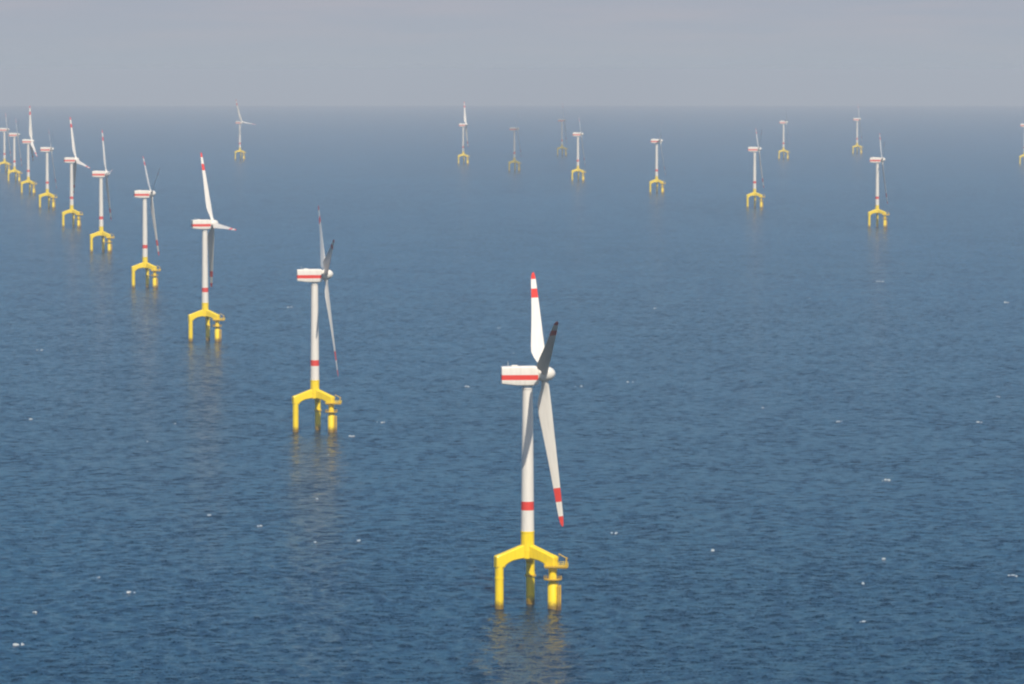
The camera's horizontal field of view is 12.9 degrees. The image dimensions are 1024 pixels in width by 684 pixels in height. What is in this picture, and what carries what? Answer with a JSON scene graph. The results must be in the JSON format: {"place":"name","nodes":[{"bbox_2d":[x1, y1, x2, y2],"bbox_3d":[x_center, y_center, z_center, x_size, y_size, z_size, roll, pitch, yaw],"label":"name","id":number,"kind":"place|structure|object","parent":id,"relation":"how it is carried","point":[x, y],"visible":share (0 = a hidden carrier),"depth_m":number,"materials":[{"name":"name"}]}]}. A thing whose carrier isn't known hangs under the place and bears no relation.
{"place":"outdoors","nodes":[
{"label":"outdoors","id":0,"kind":"place"},
{"bbox_2d":[0,106,1023,683],"bbox_3d":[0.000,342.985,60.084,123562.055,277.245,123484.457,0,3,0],"label":"sea","id":1,"kind":"structure","parent":0,"point":[784,380],"depth_m":2881.49,"materials":[{"name":"blue liquid"}]},
{"bbox_2d":[0,112,10,172],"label":"wind turbine","id":2,"kind":"object","parent":1,"relation":"in","point":[3,130],"visible":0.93,"depth_m":9474.95,"materials":[{"name":"white metal"}]},
{"bbox_2d":[7,118,21,181],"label":"wind turbine","id":3,"kind":"object","parent":1,"relation":"in","point":[14,135],"visible":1,"depth_m":8644.60,"materials":[{"name":"white metal"}]},
{"bbox_2d":[21,106,36,193],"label":"wind turbine","id":4,"kind":"object","parent":1,"relation":"in","point":[32,148],"visible":0.98,"depth_m":7780.49,"materials":[{"name":"white metal"}]},
{"bbox_2d":[39,129,56,208],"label":"wind turbine","id":5,"kind":"object","parent":1,"relation":"in","point":[47,149],"visible":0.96,"depth_m":6938.18,"materials":[{"name":"white metal"}]},
{"bbox_2d":[62,117,89,226],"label":"wind turbine","id":6,"kind":"object","parent":1,"relation":"in","point":[75,161],"visible":1,"depth_m":6080.46,"materials":[{"name":"white metal"}]},
{"bbox_2d":[90,131,114,251],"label":"wind turbine","id":7,"kind":"object","parent":1,"relation":"in","point":[101,232],"visible":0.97,"depth_m":5228.81,"materials":[{"name":"white metal"}]},
{"bbox_2d":[131,157,160,287],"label":"wind turbine","id":8,"kind":"object","parent":1,"relation":"in","point":[144,195],"visible":0.98,"depth_m":4361.27,"materials":[{"name":"white metal"}]},
{"bbox_2d":[188,153,235,341],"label":"wind turbine","id":9,"kind":"object","parent":1,"relation":"in","point":[211,224],"visible":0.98,"depth_m":3491.20,"materials":[{"name":"white metal"}]},
{"bbox_2d":[234,101,255,159],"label":"wind turbine","id":10,"kind":"object","parent":1,"relation":"in","point":[241,122],"visible":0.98,"depth_m":10969.70,"materials":[{"name":"white metal"}]},
{"bbox_2d":[292,205,341,432],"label":"wind turbine","id":11,"kind":"object","parent":1,"relation":"in","point":[314,277],"visible":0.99,"depth_m":2612.02,"materials":[{"name":"white metal"}]},
{"bbox_2d":[458,102,469,163],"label":"wind turbine","id":12,"kind":"object","parent":1,"relation":"in","point":[462,125],"visible":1,"depth_m":10405.58,"materials":[{"name":"white metal"}]},
{"bbox_2d":[508,113,521,171],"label":"wind turbine","id":13,"kind":"object","parent":1,"relation":"in","point":[514,129],"visible":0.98,"depth_m":9597.25,"materials":[{"name":"white metal"}]},
{"bbox_2d":[13,256,1016,645],"bbox_3d":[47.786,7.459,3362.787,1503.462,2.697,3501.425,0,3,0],"label":"sea foam","id":14,"kind":"object","parent":1,"relation":"on","point":[467,386],"visible":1,"depth_m":2055.96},
{"bbox_2d":[494,272,567,610],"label":"wind turbine","id":15,"kind":"object","parent":1,"relation":"in","point":[527,378],"visible":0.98,"depth_m":1752.16,"materials":[{"name":"white paint"}]},
{"bbox_2d":[557,104,567,155],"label":"wind turbine","id":16,"kind":"object","parent":1,"relation":"in","point":[562,147],"visible":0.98,"depth_m":11505.57,"materials":[{"name":"white metal"}]},
{"bbox_2d":[571,120,585,180],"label":"wind turbine","id":17,"kind":"object","parent":1,"relation":"in","point":[577,134],"visible":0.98,"depth_m":8719.93,"materials":[{"name":"white metal"}]},
{"bbox_2d":[649,125,665,193],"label":"wind turbine","id":18,"kind":"object","parent":1,"relation":"in","point":[656,142],"visible":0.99,"depth_m":7819.36,"materials":[{"name":"white metal"}]},
{"bbox_2d":[746,131,764,207],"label":"wind turbine","id":19,"kind":"object","parent":1,"relation":"in","point":[754,150],"visible":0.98,"depth_m":6954.34,"materials":[{"name":"white metal"}]},
{"bbox_2d":[778,112,789,159],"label":"wind turbine","id":20,"kind":"object","parent":1,"relation":"in","point":[783,150],"visible":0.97,"depth_m":11012.42,"materials":[{"name":"white metal"}]},
{"bbox_2d":[852,107,862,153],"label":"wind turbine","id":21,"kind":"object","parent":1,"relation":"in","point":[857,120],"visible":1,"depth_m":11798.08,"materials":[{"name":"white metal"}]},
{"bbox_2d":[868,133,887,226],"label":"wind turbine","id":22,"kind":"object","parent":1,"relation":"in","point":[877,210],"visible":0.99,"depth_m":6079.98,"materials":[{"name":"white metal"}]},
{"bbox_2d":[1019,123,1023,164],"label":"wind turbine","id":23,"kind":"object","parent":1,"relation":"in","point":[1021,125],"visible":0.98,"depth_m":10332.69,"materials":[{"name":"yellow metal"}]},
{"bbox_2d":[0,0,1023,105],"label":"sky","id":24,"kind":"structure","parent":0,"point":[53,52],"materials":[{"name":"grey"}]}
]}

